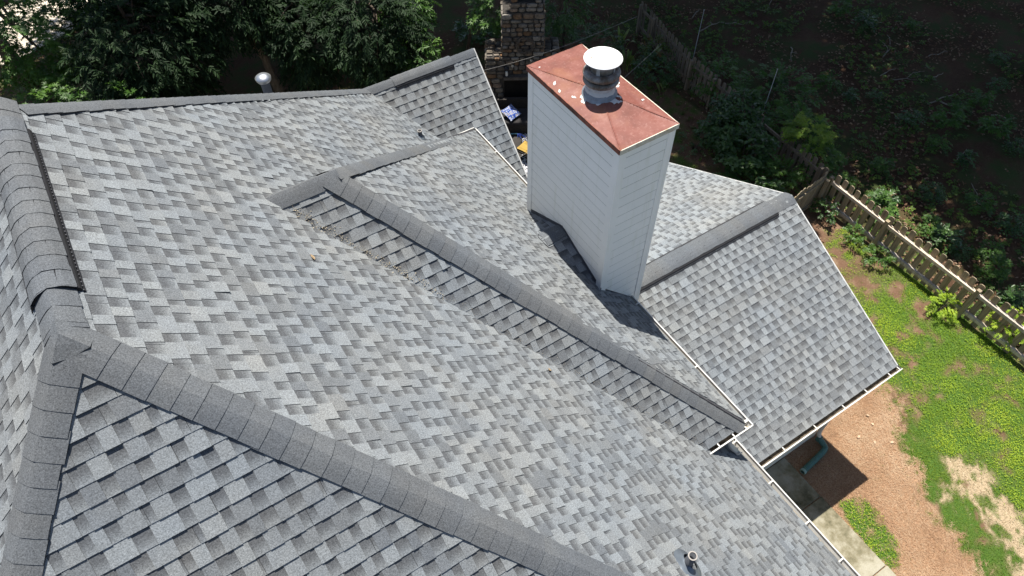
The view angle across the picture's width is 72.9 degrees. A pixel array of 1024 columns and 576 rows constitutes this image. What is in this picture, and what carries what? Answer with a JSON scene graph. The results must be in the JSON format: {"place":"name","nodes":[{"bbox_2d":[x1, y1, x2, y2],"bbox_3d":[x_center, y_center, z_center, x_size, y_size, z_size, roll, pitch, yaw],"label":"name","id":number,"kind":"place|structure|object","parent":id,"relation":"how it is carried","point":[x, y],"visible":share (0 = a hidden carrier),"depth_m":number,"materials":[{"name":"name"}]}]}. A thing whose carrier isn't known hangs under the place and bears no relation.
{"place":"outdoors","nodes":[
{"label":"outdoors","id":0,"kind":"place"},
{"bbox_2d":[0,0,92,65],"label":"driveway","id":1,"kind":"structure","parent":0,"point":[24,40],"depth_m":25.05,"materials":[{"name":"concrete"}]},
{"bbox_2d":[0,0,1023,360],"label":"ground","id":2,"kind":"structure","parent":0,"point":[996,166],"depth_m":22.88,"materials":[{"name":"soil"}]},
{"bbox_2d":[0,0,88,103],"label":"star leaf tree","id":3,"kind":"object","parent":2,"relation":"on","point":[28,77],"visible":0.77,"depth_m":19.05,"materials":[{"name":"green plant"}]},
{"bbox_2d":[19,73,93,104],"bbox_3d":[-12.351,-4.301,19.213,2.123,2.910,2.151,11,53,9],"label":"star leaf tree","id":4,"kind":"object","parent":2,"relation":"on","point":[64,96],"visible":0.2,"depth_m":18.54,"materials":[{"name":"green plant"}]},
{"bbox_2d":[43,0,127,69],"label":"star leaf tree","id":5,"kind":"object","parent":2,"relation":"on","point":[68,9],"visible":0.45,"depth_m":19.76,"materials":[{"name":"green plant"}]},
{"bbox_2d":[56,0,170,38],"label":"laurel tree","id":6,"kind":"object","parent":2,"relation":"on","point":[81,6],"visible":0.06,"depth_m":21.54,"materials":[{"name":"green plant"}]},
{"bbox_2d":[102,79,147,100],"bbox_3d":[-10.284,-4.433,19.277,1.742,2.936,1.580,31,59,23],"label":"star leaf tree","id":7,"kind":"object","parent":2,"relation":"on","point":[127,93],"visible":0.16,"depth_m":18.40,"materials":[{"name":"green plant"}]},
{"bbox_2d":[91,87,159,100],"bbox_3d":[-10.585,-4.021,19.102,3.160,2.702,2.668,-3,52,-1],"label":"laurel tree","id":8,"kind":"object","parent":2,"relation":"on","point":[126,97],"visible":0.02,"depth_m":18.79,"materials":[{"name":"green plant"}]},
{"bbox_2d":[53,0,233,100],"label":"laurel tree","id":9,"kind":"object","parent":2,"relation":"on","point":[157,69],"visible":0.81,"depth_m":18.95,"materials":[{"name":"green plant"}]},
{"bbox_2d":[142,0,299,92],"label":"laurel tree","id":10,"kind":"object","parent":2,"relation":"on","point":[246,20],"visible":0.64,"depth_m":20.00,"materials":[{"name":"green plant"}]},
{"bbox_2d":[237,0,336,47],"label":"laurel tree","id":11,"kind":"object","parent":2,"relation":"on","point":[245,4],"visible":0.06,"depth_m":21.43,"materials":[{"name":"green plant"}]},
{"bbox_2d":[256,0,345,91],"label":"laurel tree","id":12,"kind":"object","parent":2,"relation":"on","point":[315,74],"visible":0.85,"depth_m":20.27,"materials":[{"name":"green plant"}]},
{"bbox_2d":[310,0,435,88],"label":"laurel tree","id":13,"kind":"object","parent":2,"relation":"on","point":[381,61],"visible":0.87,"depth_m":19.72,"materials":[{"name":"green plant"}]},
{"bbox_2d":[374,0,441,55],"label":"sapling","id":14,"kind":"object","parent":2,"relation":"on","point":[430,13],"visible":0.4,"depth_m":20.91,"materials":[{"name":"green plant"}]},
{"bbox_2d":[394,37,444,69],"bbox_3d":[-2.758,-6.508,21.056,1.741,2.474,1.732,-27,57,-19],"label":"sapling","id":15,"kind":"object","parent":2,"relation":"on","point":[432,50],"visible":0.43,"depth_m":20.22,"materials":[{"name":"green plant"}]},
{"bbox_2d":[434,0,438,21],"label":"sapling","id":16,"kind":"object","parent":2,"relation":"on","point":[436,10],"visible":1,"depth_m":24.61,"materials":[{"name":"green plant"}]},
{"bbox_2d":[452,17,498,45],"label":"shrub","id":17,"kind":"object","parent":2,"relation":"on","point":[460,25],"visible":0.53,"depth_m":23.75,"materials":[{"name":"green plant"}]},
{"bbox_2d":[465,0,501,50],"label":"star leaf tree","id":18,"kind":"object","parent":2,"relation":"on","point":[478,10],"visible":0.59,"depth_m":20.34,"materials":[{"name":"green plant"}]},
{"bbox_2d":[251,1,846,241],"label":"leaf litter","id":19,"kind":"object","parent":2,"relation":"on","point":[644,94],"visible":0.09,"depth_m":22.15,"materials":[{"name":"brown plant"}]},
{"bbox_2d":[544,2,584,45],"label":"shrub","id":20,"kind":"object","parent":2,"relation":"on","point":[548,32],"visible":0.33,"depth_m":23.18,"materials":[{"name":"green plant"}]},
{"bbox_2d":[635,33,673,66],"bbox_3d":[4.700,-7.767,22.854,1.258,1.046,1.118,-27,57,-19],"label":"nandina","id":21,"kind":"object","parent":2,"relation":"on","point":[649,43],"visible":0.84,"depth_m":22.68,"materials":[{"name":"green plant"}]},
{"bbox_2d":[635,1,690,82],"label":"picket fence","id":22,"kind":"object","parent":2,"relation":"on","point":[653,26],"visible":0.8,"depth_m":22.92,"materials":[{"name":"brown wood"}]},
{"bbox_2d":[693,9,704,56],"bbox_3d":[5.894,-7.817,22.154,0.026,2.320,0.045,29,58,21],"label":"metal stake","id":23,"kind":"object","parent":2,"relation":"on","point":[698,33],"visible":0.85,"depth_m":21.88,"materials":[{"name":"grey metal"}]},
{"bbox_2d":[688,53,749,100],"bbox_3d":[6.460,-6.517,21.623,2.045,1.433,2.026,-27,57,-19],"label":"shrub","id":24,"kind":"object","parent":2,"relation":"on","point":[717,65],"visible":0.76,"depth_m":21.43,"materials":[{"name":"green plant"}]},
{"bbox_2d":[684,57,828,187],"bbox_3d":[6.997,-4.801,20.459,0.173,1.238,5.864,-24,56,-16],"label":"picket fence","id":25,"kind":"object","parent":2,"relation":"on","point":[821,170],"visible":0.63,"depth_m":19.98,"materials":[{"name":"brown wood"}]},
{"bbox_2d":[768,75,788,94],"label":"young plant","id":26,"kind":"object","parent":2,"relation":"on","point":[785,82],"visible":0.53,"depth_m":21.97,"materials":[{"name":"green plant"}]},
{"bbox_2d":[738,58,824,118],"bbox_3d":[8.354,-6.111,21.473,2.775,1.139,2.891,14,54,11],"label":"shrub","id":27,"kind":"object","parent":2,"relation":"on","point":[808,89],"visible":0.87,"depth_m":21.28,"materials":[{"name":"green plant"}]},
{"bbox_2d":[569,0,1023,343],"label":"ground cover","id":28,"kind":"object","parent":2,"relation":"on","point":[880,119],"visible":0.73,"depth_m":21.65,"materials":[{"name":"green plant"}]},
{"bbox_2d":[865,188,900,223],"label":"young plant","id":29,"kind":"object","parent":28,"relation":"on","point":[880,197],"visible":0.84,"depth_m":18.47,"materials":[{"name":"green plant"}]},
{"bbox_2d":[766,102,829,151],"bbox_3d":[8.280,-4.666,20.219,2.004,1.359,1.872,-27,57,-19],"label":"shrub","id":30,"kind":"object","parent":2,"relation":"on","point":[786,114],"visible":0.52,"depth_m":20.11,"materials":[{"name":"green plant"}]},
{"bbox_2d":[780,110,837,167],"bbox_3d":[8.155,-4.039,19.374,1.420,1.930,1.550,-27,57,-19],"label":"sweetgum sapling","id":31,"kind":"object","parent":2,"relation":"on","point":[791,133],"visible":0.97,"depth_m":18.88,"materials":[{"name":"green plant"}]},
{"bbox_2d":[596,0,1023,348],"bbox_3d":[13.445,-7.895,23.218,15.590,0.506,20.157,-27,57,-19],"label":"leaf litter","id":32,"kind":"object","parent":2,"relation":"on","point":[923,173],"visible":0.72,"depth_m":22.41,"materials":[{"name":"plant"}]},
{"bbox_2d":[814,70,842,92],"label":"young plant","id":33,"kind":"object","parent":32,"relation":"on","point":[821,76],"visible":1,"depth_m":22.02,"materials":[{"name":"green plant"}]},
{"bbox_2d":[919,212,941,237],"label":"young plant","id":34,"kind":"object","parent":32,"relation":"on","point":[937,219],"visible":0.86,"depth_m":18.25,"materials":[{"name":"green plant"}]},
{"bbox_2d":[794,171,829,211],"bbox_3d":[7.551,-2.085,18.310,2.174,1.314,0.197,-34,59,-22],"label":"side fence","id":35,"kind":"object","parent":2,"relation":"on","point":[804,199],"visible":0.53,"depth_m":18.38,"materials":[{"name":"brown wood"}]},
{"bbox_2d":[796,139,848,180],"bbox_3d":[8.621,-3.558,19.287,1.339,1.468,1.393,-27,57,-19],"label":"sweetgum sapling","id":36,"kind":"object","parent":2,"relation":"on","point":[838,159],"visible":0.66,"depth_m":18.95,"materials":[{"name":"green plant"}]},
{"bbox_2d":[827,0,853,17],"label":"young plant","id":37,"kind":"object","parent":2,"relation":"on","point":[836,9],"visible":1,"depth_m":24.27,"materials":[{"name":"green plant"}]},
{"bbox_2d":[834,170,857,194],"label":"young plant","id":38,"kind":"object","parent":2,"relation":"on","point":[849,180],"visible":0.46,"depth_m":19.29,"materials":[{"name":"green plant"}]},
{"bbox_2d":[841,87,860,105],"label":"young plant","id":39,"kind":"object","parent":2,"relation":"on","point":[848,93],"visible":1,"depth_m":21.63,"materials":[{"name":"green plant"}]},
{"bbox_2d":[851,8,881,32],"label":"young plant","id":40,"kind":"object","parent":2,"relation":"on","point":[861,17],"visible":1,"depth_m":23.81,"materials":[{"name":"green plant"}]},
{"bbox_2d":[865,89,884,103],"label":"young plant","id":41,"kind":"object","parent":2,"relation":"on","point":[875,95],"visible":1,"depth_m":21.75,"materials":[{"name":"green plant"}]},
{"bbox_2d":[869,156,895,178],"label":"young plant","id":42,"kind":"object","parent":2,"relation":"on","point":[876,163],"visible":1,"depth_m":19.64,"materials":[{"name":"green plant"}]},
{"bbox_2d":[873,186,900,209],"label":"young plant","id":43,"kind":"object","parent":2,"relation":"on","point":[894,199],"visible":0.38,"depth_m":18.83,"materials":[{"name":"green plant"}]},
{"bbox_2d":[894,108,926,131],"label":"young plant","id":44,"kind":"object","parent":2,"relation":"on","point":[906,119],"visible":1,"depth_m":20.90,"materials":[{"name":"green plant"}]},
{"bbox_2d":[817,175,1023,365],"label":"picket fence","id":45,"kind":"object","parent":2,"relation":"on","point":[886,227],"visible":0.88,"depth_m":17.01,"materials":[{"name":"brown wood"}]},
{"bbox_2d":[918,181,946,205],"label":"young plant","id":46,"kind":"object","parent":2,"relation":"on","point":[926,188],"visible":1,"depth_m":19.09,"materials":[{"name":"green plant"}]},
{"bbox_2d":[924,134,952,155],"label":"young plant","id":47,"kind":"object","parent":2,"relation":"on","point":[934,141],"visible":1,"depth_m":20.18,"materials":[{"name":"green plant"}]},
{"bbox_2d":[926,223,965,254],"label":"young plant","id":48,"kind":"object","parent":2,"relation":"on","point":[944,230],"visible":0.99,"depth_m":17.91,"materials":[{"name":"green plant"}]},
{"bbox_2d":[930,104,966,129],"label":"young plant","id":49,"kind":"object","parent":2,"relation":"on","point":[959,113],"visible":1,"depth_m":20.56,"materials":[{"name":"green plant"}]},
{"bbox_2d":[948,244,972,261],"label":"young plant","id":50,"kind":"object","parent":2,"relation":"on","point":[963,251],"visible":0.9,"depth_m":17.89,"materials":[{"name":"green plant"}]},
{"bbox_2d":[947,97,973,115],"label":"young plant","id":51,"kind":"object","parent":2,"relation":"on","point":[962,106],"visible":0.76,"depth_m":21.18,"materials":[{"name":"green plant"}]},
{"bbox_2d":[950,149,978,170],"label":"young plant","id":52,"kind":"object","parent":2,"relation":"on","point":[961,160],"visible":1,"depth_m":19.73,"materials":[{"name":"green plant"}]},
{"bbox_2d":[961,191,998,216],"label":"young plant","id":53,"kind":"object","parent":2,"relation":"on","point":[972,197],"visible":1,"depth_m":18.66,"materials":[{"name":"green plant"}]},
{"bbox_2d":[964,86,996,111],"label":"young plant","id":54,"kind":"object","parent":2,"relation":"on","point":[984,101],"visible":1,"depth_m":21.21,"materials":[{"name":"green plant"}]},
{"bbox_2d":[972,239,1006,262],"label":"young plant","id":55,"kind":"object","parent":2,"relation":"on","point":[995,249],"visible":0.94,"depth_m":17.78,"materials":[{"name":"green plant"}]},
{"bbox_2d":[979,253,1012,284],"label":"young plant","id":56,"kind":"object","parent":2,"relation":"on","point":[1002,273],"visible":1,"depth_m":17.26,"materials":[{"name":"green plant"}]},
{"bbox_2d":[976,113,1016,142],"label":"young plant","id":57,"kind":"object","parent":2,"relation":"on","point":[988,122],"visible":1,"depth_m":20.23,"materials":[{"name":"green plant"}]},
{"bbox_2d":[984,77,1011,94],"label":"young plant","id":58,"kind":"object","parent":2,"relation":"on","point":[995,87],"visible":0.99,"depth_m":21.83,"materials":[{"name":"green plant"}]},
{"bbox_2d":[988,51,1009,66],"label":"young plant","id":59,"kind":"object","parent":2,"relation":"on","point":[998,56],"visible":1,"depth_m":22.68,"materials":[{"name":"green plant"}]},
{"bbox_2d":[982,306,1023,350],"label":"vine","id":60,"kind":"object","parent":2,"relation":"on","point":[997,322],"visible":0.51,"depth_m":15.98,"materials":[{"name":"green plant"}]},
{"bbox_2d":[992,210,1023,239],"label":"young plant","id":61,"kind":"object","parent":2,"relation":"on","point":[1006,223],"visible":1,"depth_m":18.31,"materials":[{"name":"green plant"}]},
{"bbox_2d":[996,283,1023,309],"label":"young plant","id":62,"kind":"object","parent":2,"relation":"on","point":[1011,298],"visible":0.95,"depth_m":16.82,"materials":[{"name":"green plant"}]},
{"bbox_2d":[1002,137,1023,157],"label":"young plant","id":63,"kind":"object","parent":2,"relation":"on","point":[1018,143],"visible":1,"depth_m":20.11,"materials":[{"name":"green plant"}]},
{"bbox_2d":[559,32,1023,575],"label":"yard","id":64,"kind":"structure","parent":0,"point":[671,98],"depth_m":15.08,"materials":[{"name":"green plant"}]},
{"bbox_2d":[0,44,902,575],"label":"house","id":65,"kind":"structure","parent":64,"relation":"on","point":[210,364],"depth_m":7.01,"materials":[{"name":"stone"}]},
{"bbox_2d":[293,210,702,443],"bbox_3d":[0.125,0.639,8.506,5.163,3.633,0.178,10,53,8],"label":"valley debris","id":66,"kind":"object","parent":65,"relation":"on","point":[416,282],"visible":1,"depth_m":7.89,"materials":[{"name":"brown plant"}]},
{"bbox_2d":[486,17,634,69],"bbox_3d":[0.515,-6.242,18.502,6.863,0.507,0.068,-24,56,-17],"label":"string light","id":67,"kind":"object","parent":65,"relation":"hanging from","point":[531,60],"visible":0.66,"depth_m":18.66,"materials":[{"name":"black plastic"}]},
{"bbox_2d":[510,133,522,161],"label":"patio","id":68,"kind":"structure","parent":64,"relation":"on","point":[517,141],"depth_m":20.88,"materials":[{"name":"stone"}]},
{"bbox_2d":[497,97,527,132],"bbox_3d":[0.494,-5.234,21.029,2.110,0.720,0.840,-1,52,0],"label":"sofa","id":69,"kind":"object","parent":68,"relation":"on","point":[518,124],"visible":0.27,"depth_m":20.96,"materials":[{"name":"wicker"}]},
{"bbox_2d":[501,104,521,120],"bbox_3d":[-0.029,-5.260,20.773,0.449,0.216,0.470,37,61,25],"label":"pillow","id":70,"kind":"object","parent":69,"relation":"on","point":[511,112],"visible":1,"depth_m":20.70,"materials":[{"name":"blue fabric"}]},
{"bbox_2d":[484,0,559,101],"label":"stone fireplace","id":71,"kind":"object","parent":68,"relation":"on","point":[523,18],"visible":0.71,"depth_m":20.18,"materials":[{"name":"stone"}]},
{"bbox_2d":[504,66,508,77],"bbox_3d":[-0.161,-6.411,20.508,0.150,0.343,0.150,-1,52,0],"label":"lantern","id":72,"kind":"object","parent":71,"relation":"on","point":[506,70],"visible":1,"depth_m":20.52,"materials":[{"name":"black plastic"}]},
{"bbox_2d":[515,37,534,54],"bbox_3d":[0.381,-6.943,19.889,0.567,0.575,0.075,-2,52,0],"label":"wreath","id":73,"kind":"object","parent":71,"relation":"hanging from","point":[524,39],"visible":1,"depth_m":19.85,"materials":[{"name":"green plant"}]},
{"bbox_2d":[522,133,527,173],"bbox_3d":[1.474,-4.061,20.553,2.350,0.012,2.650,1,52,1],"label":"rug","id":74,"kind":"object","parent":68,"relation":"on","point":[525,138],"depth_m":20.39,"materials":[{"name":"white fabric"}]},
{"bbox_2d":[516,149,526,163],"bbox_3d":[0.413,-3.944,20.257,0.440,0.340,0.440,31,59,22],"label":"stool","id":75,"kind":"object","parent":74,"relation":"on","point":[521,152],"visible":0.15,"depth_m":20.05,"materials":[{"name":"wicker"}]},
{"bbox_2d":[517,141,527,152],"bbox_3d":[0.411,-4.078,20.083,0.420,0.120,0.420,31,59,22],"label":"cushion","id":76,"kind":"object","parent":75,"relation":"on","point":[522,147],"visible":0.56,"depth_m":20.02,"materials":[{"name":"yellow fabric"}]},
{"bbox_2d":[544,0,598,48],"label":"star leaf tree","id":77,"kind":"object","parent":64,"relation":"on","point":[559,23],"visible":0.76,"depth_m":20.77,"materials":[{"name":"green plant"}]},
{"bbox_2d":[570,20,625,52],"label":"shrub","id":78,"kind":"object","parent":64,"relation":"on","point":[588,33],"visible":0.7,"depth_m":22.79,"materials":[{"name":"green plant"}]},
{"bbox_2d":[608,26,634,47],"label":"strap plant","id":79,"kind":"object","parent":64,"relation":"on","point":[621,34],"visible":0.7,"depth_m":23.36,"materials":[{"name":"green plant"}]},
{"bbox_2d":[622,49,637,72],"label":"strap plant","id":80,"kind":"object","parent":64,"relation":"on","point":[629,57],"visible":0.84,"depth_m":22.72,"materials":[{"name":"green plant"}]},
{"bbox_2d":[644,44,663,71],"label":"strap plant","id":81,"kind":"object","parent":64,"relation":"on","point":[657,50],"visible":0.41,"depth_m":22.72,"materials":[{"name":"green plant"}]},
{"bbox_2d":[629,49,680,88],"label":"shrub","id":82,"kind":"object","parent":64,"relation":"on","point":[639,70],"visible":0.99,"depth_m":22.11,"materials":[{"name":"green plant"}]},
{"bbox_2d":[656,79,668,94],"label":"strap plant","id":83,"kind":"object","parent":64,"relation":"on","point":[661,85],"visible":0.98,"depth_m":22.06,"materials":[{"name":"green plant"}]},
{"bbox_2d":[569,39,776,188],"bbox_3d":[3.763,-4.882,21.185,4.576,0.194,9.869,-27,57,-19],"label":"ground cover","id":84,"kind":"object","parent":64,"relation":"on","point":[677,104],"visible":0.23,"depth_m":21.22,"materials":[{"name":"green plant"}]},
{"bbox_2d":[678,131,712,157],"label":"shrub","id":85,"kind":"object","parent":64,"relation":"on","point":[693,144],"visible":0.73,"depth_m":20.41,"materials":[{"name":"green plant"}]},
{"bbox_2d":[692,99,765,155],"bbox_3d":[6.379,-4.552,19.935,2.035,1.708,2.015,-27,57,-19],"label":"vine","id":86,"kind":"object","parent":64,"relation":"on","point":[706,126],"visible":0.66,"depth_m":19.67,"materials":[{"name":"green plant"}]},
{"bbox_2d":[705,85,770,141],"bbox_3d":[6.632,-5.043,20.276,1.833,1.762,1.919,-27,57,-19],"label":"vine","id":87,"kind":"object","parent":64,"relation":"on","point":[752,97],"visible":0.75,"depth_m":19.96,"materials":[{"name":"green plant"}]},
{"bbox_2d":[713,163,763,185],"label":"shrub","id":88,"kind":"object","parent":64,"relation":"on","point":[719,173],"visible":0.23,"depth_m":19.16,"materials":[{"name":"green plant"}]},
{"bbox_2d":[712,120,779,178],"bbox_3d":[6.477,-3.867,19.477,1.777,1.594,1.984,-1,52,0],"label":"vine","id":89,"kind":"object","parent":64,"relation":"on","point":[731,158],"visible":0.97,"depth_m":19.06,"materials":[{"name":"green plant"}]},
{"bbox_2d":[724,150,795,192],"bbox_3d":[6.735,-2.970,19.131,1.958,1.044,1.975,-27,57,-19],"label":"vine","id":90,"kind":"object","parent":64,"relation":"on","point":[766,183],"visible":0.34,"depth_m":18.91,"materials":[{"name":"green plant"}]},
{"bbox_2d":[754,153,811,194],"bbox_3d":[7.466,-3.031,19.119,1.677,1.124,1.647,-27,57,-19],"label":"sweetgum sapling","id":91,"kind":"object","parent":64,"relation":"on","point":[793,175],"visible":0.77,"depth_m":18.86,"materials":[{"name":"green plant"}]},
{"bbox_2d":[809,196,839,225],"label":"vine","id":92,"kind":"object","parent":64,"relation":"on","point":[821,203],"visible":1,"depth_m":18.54,"materials":[{"name":"green plant"}]},
{"bbox_2d":[766,458,895,575],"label":"walkway","id":93,"kind":"structure","parent":64,"relation":"on","point":[847,542],"depth_m":13.81,"materials":[{"name":"concrete"}]},
{"bbox_2d":[841,222,866,245],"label":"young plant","id":94,"kind":"object","parent":64,"relation":"on","point":[857,226],"visible":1,"depth_m":18.03,"materials":[{"name":"green plant"}]},
{"bbox_2d":[862,243,897,268],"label":"vine","id":95,"kind":"object","parent":64,"relation":"on","point":[867,249],"visible":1,"depth_m":17.71,"materials":[{"name":"green plant"}]},
{"bbox_2d":[783,381,992,575],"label":"pine straw","id":96,"kind":"object","parent":64,"relation":"on","point":[886,415],"visible":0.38,"depth_m":14.34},
{"bbox_2d":[800,435,827,474],"bbox_3d":[6.372,3.539,14.548,0.322,0.268,0.931,29,58,21],"label":"drain pipe","id":97,"kind":"object","parent":96,"relation":"on","point":[812,462],"visible":1,"depth_m":14.57,"materials":[{"name":"green plastic"}]},
{"bbox_2d":[813,238,1023,575],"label":"dry grass","id":98,"kind":"structure","parent":64,"relation":"on","point":[982,484],"depth_m":14.15,"materials":[{"name":"beige plant"}]},
{"bbox_2d":[925,287,962,322],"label":"vine","id":99,"kind":"object","parent":64,"relation":"on","point":[946,294],"visible":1,"depth_m":16.61,"materials":[{"name":"green plant"}]},
{"bbox_2d":[812,219,1023,575],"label":"lawn grass","id":100,"kind":"structure","parent":0,"point":[932,496],"depth_m":14.96,"materials":[{"name":"green plant"}]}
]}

